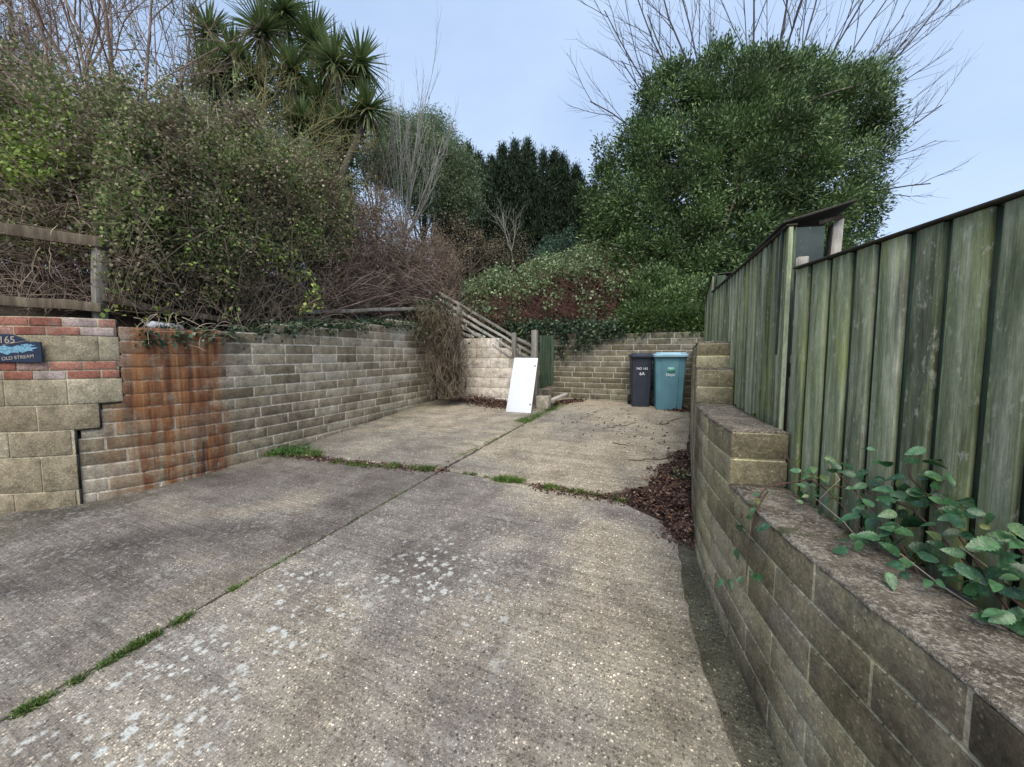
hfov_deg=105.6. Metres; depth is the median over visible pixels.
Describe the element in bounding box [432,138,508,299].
cypress tree
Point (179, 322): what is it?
hanging roots
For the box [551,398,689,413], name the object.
leaf litter
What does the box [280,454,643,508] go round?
leaf litter
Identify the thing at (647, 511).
ground
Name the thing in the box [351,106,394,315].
bare shrub
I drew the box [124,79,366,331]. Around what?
bramble thicket
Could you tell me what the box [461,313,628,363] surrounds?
wall ivy
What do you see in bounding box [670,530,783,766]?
kerb strip
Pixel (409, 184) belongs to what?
bare shrub
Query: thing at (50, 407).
garden wall
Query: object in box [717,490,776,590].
bramble shoot
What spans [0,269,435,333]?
garden bank
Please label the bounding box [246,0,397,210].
cabbage palm
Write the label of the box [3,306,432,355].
wall top ivy
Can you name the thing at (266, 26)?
cabbage palm
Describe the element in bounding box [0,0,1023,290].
sky
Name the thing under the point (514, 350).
slatted balustrade
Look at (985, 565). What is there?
dry stalk
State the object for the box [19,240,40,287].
dead cane
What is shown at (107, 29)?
bare tree
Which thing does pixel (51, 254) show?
dead cane
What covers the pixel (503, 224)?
bare sapling
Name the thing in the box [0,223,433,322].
rail fence
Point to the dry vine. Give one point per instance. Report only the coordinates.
(448, 387)
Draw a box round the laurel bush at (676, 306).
[611,256,709,343]
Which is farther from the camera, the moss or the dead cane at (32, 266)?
the dead cane at (32, 266)
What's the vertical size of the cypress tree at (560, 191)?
7.105 m
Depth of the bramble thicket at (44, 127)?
4.09 m
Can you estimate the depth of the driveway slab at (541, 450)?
4.99 m
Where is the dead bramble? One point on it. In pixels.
(553, 312)
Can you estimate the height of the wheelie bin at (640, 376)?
1.039 m
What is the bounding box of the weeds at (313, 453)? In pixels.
[263,447,457,467]
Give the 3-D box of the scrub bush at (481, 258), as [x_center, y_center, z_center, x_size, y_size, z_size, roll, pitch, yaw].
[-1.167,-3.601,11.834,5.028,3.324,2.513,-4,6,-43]
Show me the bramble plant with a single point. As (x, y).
(978, 576)
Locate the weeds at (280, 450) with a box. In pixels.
[264,442,315,458]
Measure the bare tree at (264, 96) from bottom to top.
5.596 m
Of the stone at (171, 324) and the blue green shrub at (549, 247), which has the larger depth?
the blue green shrub at (549, 247)
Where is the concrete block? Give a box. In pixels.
[536,395,550,409]
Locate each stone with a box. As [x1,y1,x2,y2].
[146,321,164,327]
[164,323,184,328]
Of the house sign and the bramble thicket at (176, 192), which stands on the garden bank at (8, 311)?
the bramble thicket at (176, 192)
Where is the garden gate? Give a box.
[539,336,553,388]
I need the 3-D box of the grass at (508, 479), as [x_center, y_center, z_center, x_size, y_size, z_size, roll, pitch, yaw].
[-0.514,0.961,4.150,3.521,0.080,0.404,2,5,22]
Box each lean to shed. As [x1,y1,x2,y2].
[716,272,732,283]
[747,199,856,354]
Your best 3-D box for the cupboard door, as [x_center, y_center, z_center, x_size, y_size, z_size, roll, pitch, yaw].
[0.203,0.021,7.511,0.504,1.034,0.521,2,5,20]
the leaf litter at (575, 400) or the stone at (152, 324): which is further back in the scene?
the leaf litter at (575, 400)
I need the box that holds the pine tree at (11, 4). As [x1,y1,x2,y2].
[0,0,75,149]
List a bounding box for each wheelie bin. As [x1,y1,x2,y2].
[627,353,653,406]
[651,352,688,409]
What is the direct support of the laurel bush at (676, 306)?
on the bank at (572, 316)
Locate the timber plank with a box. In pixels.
[551,393,567,401]
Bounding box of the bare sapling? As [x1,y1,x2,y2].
[484,193,527,311]
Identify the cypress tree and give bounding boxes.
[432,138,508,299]
[473,132,550,299]
[531,143,597,295]
[582,189,647,293]
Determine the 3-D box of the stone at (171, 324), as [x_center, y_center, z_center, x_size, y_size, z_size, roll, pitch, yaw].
[-3.763,-0.625,4.315,0.139,0.090,0.218,0,4,4]
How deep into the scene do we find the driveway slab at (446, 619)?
1.80 m
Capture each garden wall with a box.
[0,316,124,512]
[78,319,435,502]
[690,341,1023,766]
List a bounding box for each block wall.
[435,332,703,405]
[438,338,520,399]
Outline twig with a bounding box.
[629,457,666,460]
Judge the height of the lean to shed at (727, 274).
0.533 m
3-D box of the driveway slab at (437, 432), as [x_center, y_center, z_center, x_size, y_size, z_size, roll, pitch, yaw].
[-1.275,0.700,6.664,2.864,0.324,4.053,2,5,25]
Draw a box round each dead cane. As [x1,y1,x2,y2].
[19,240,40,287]
[48,225,57,277]
[67,215,106,239]
[182,108,218,167]
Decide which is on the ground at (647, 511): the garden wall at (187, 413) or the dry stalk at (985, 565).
the garden wall at (187, 413)
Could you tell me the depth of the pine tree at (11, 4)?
9.04 m
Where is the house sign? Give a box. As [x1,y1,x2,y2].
[0,334,43,361]
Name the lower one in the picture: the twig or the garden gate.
the twig
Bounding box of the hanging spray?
[294,268,324,314]
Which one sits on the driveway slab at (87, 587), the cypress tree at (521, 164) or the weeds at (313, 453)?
the weeds at (313, 453)
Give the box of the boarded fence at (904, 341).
[704,189,1023,620]
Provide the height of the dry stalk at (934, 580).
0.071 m
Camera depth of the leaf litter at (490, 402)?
8.24 m
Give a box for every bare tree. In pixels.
[0,0,125,97]
[0,0,268,123]
[67,0,381,200]
[561,0,983,208]
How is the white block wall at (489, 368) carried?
on the ground at (647, 511)
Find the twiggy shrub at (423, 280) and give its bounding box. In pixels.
[305,133,477,334]
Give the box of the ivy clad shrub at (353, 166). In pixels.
[169,53,387,201]
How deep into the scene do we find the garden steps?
8.53 m
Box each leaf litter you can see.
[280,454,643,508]
[434,392,507,409]
[504,406,687,457]
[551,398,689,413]
[610,449,695,548]
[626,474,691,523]
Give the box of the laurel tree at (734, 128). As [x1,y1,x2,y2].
[571,21,919,298]
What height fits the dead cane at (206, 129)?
0.919 m
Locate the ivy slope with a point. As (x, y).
(590, 252)
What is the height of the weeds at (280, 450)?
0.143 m
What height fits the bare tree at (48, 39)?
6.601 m
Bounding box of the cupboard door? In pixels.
[506,358,537,412]
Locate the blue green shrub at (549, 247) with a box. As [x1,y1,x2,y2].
[526,224,583,293]
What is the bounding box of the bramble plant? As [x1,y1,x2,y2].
[738,443,1023,635]
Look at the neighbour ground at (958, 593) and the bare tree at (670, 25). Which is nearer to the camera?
the neighbour ground at (958, 593)
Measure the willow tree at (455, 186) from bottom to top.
7.050 m
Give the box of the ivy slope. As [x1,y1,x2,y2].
[448,232,672,329]
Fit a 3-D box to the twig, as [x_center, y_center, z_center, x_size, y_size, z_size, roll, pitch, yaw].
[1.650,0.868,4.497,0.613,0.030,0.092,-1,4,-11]
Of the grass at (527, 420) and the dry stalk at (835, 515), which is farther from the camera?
the grass at (527, 420)
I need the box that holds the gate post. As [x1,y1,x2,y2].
[531,330,538,404]
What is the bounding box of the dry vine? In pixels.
[390,289,498,399]
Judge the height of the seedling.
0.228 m
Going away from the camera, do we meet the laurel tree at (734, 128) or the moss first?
the moss
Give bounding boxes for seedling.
[667,467,690,480]
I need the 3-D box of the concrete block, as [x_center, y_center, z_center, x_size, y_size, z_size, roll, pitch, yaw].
[0.621,0.373,7.607,0.250,0.260,0.200,2,5,22]
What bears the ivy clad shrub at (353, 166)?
on the garden bank at (8, 311)
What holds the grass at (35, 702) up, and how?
on the driveway slab at (446, 619)
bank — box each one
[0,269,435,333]
[398,289,705,336]
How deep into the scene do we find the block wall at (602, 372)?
8.29 m
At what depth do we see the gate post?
7.94 m
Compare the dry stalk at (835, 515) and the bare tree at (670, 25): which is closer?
the dry stalk at (835, 515)
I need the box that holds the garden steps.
[539,380,566,405]
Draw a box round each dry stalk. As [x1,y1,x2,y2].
[815,498,853,533]
[820,463,839,498]
[900,553,1006,626]
[959,546,987,566]
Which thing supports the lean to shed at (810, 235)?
attached to the boarded fence at (904, 341)
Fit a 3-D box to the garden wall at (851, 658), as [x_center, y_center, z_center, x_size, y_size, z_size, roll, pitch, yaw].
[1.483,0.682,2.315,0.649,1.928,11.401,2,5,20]
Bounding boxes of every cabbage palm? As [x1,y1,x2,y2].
[173,0,296,270]
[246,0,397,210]
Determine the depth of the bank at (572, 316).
10.27 m
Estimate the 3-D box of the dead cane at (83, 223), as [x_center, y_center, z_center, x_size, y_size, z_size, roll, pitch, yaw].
[-4.342,-1.571,3.996,0.338,0.275,0.059,-1,4,-10]
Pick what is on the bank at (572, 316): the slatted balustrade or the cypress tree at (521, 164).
the cypress tree at (521, 164)
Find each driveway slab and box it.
[0,455,439,722]
[0,471,741,766]
[303,399,545,470]
[445,399,689,494]
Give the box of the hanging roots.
[134,312,243,330]
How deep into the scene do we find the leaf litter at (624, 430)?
5.86 m
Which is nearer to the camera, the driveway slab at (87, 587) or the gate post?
the driveway slab at (87, 587)
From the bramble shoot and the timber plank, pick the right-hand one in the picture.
the bramble shoot
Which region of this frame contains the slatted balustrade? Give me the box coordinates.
[439,292,530,360]
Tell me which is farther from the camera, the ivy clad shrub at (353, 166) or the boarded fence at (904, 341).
the ivy clad shrub at (353, 166)
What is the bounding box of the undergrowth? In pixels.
[0,125,470,340]
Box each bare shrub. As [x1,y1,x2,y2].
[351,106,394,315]
[369,5,458,320]
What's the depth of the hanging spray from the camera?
5.43 m
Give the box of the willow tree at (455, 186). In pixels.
[356,96,494,267]
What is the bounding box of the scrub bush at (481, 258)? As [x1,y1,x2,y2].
[399,202,539,286]
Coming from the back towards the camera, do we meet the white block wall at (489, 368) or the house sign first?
the white block wall at (489, 368)
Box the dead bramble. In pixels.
[451,233,687,346]
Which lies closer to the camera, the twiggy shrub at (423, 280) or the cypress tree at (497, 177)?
the twiggy shrub at (423, 280)
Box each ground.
[101,399,732,584]
[733,355,1023,636]
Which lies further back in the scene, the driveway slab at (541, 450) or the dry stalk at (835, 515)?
the driveway slab at (541, 450)
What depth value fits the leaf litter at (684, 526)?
3.35 m
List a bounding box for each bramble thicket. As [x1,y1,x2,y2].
[0,10,211,325]
[15,14,309,334]
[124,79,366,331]
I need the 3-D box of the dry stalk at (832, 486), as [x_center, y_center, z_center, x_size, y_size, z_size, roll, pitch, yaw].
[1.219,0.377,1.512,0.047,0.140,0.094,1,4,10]
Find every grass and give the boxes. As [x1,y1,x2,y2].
[1,480,422,722]
[332,459,633,502]
[457,403,571,457]
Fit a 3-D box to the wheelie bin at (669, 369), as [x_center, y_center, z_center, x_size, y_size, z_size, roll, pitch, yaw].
[2.962,-0.061,7.369,0.604,1.058,0.704,1,4,15]
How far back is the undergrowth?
4.22 m
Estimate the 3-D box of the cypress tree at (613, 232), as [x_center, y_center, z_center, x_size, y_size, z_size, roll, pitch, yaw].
[4.591,-5.900,17.193,3.692,5.189,2.765,-3,5,-35]
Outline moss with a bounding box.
[751,413,939,567]

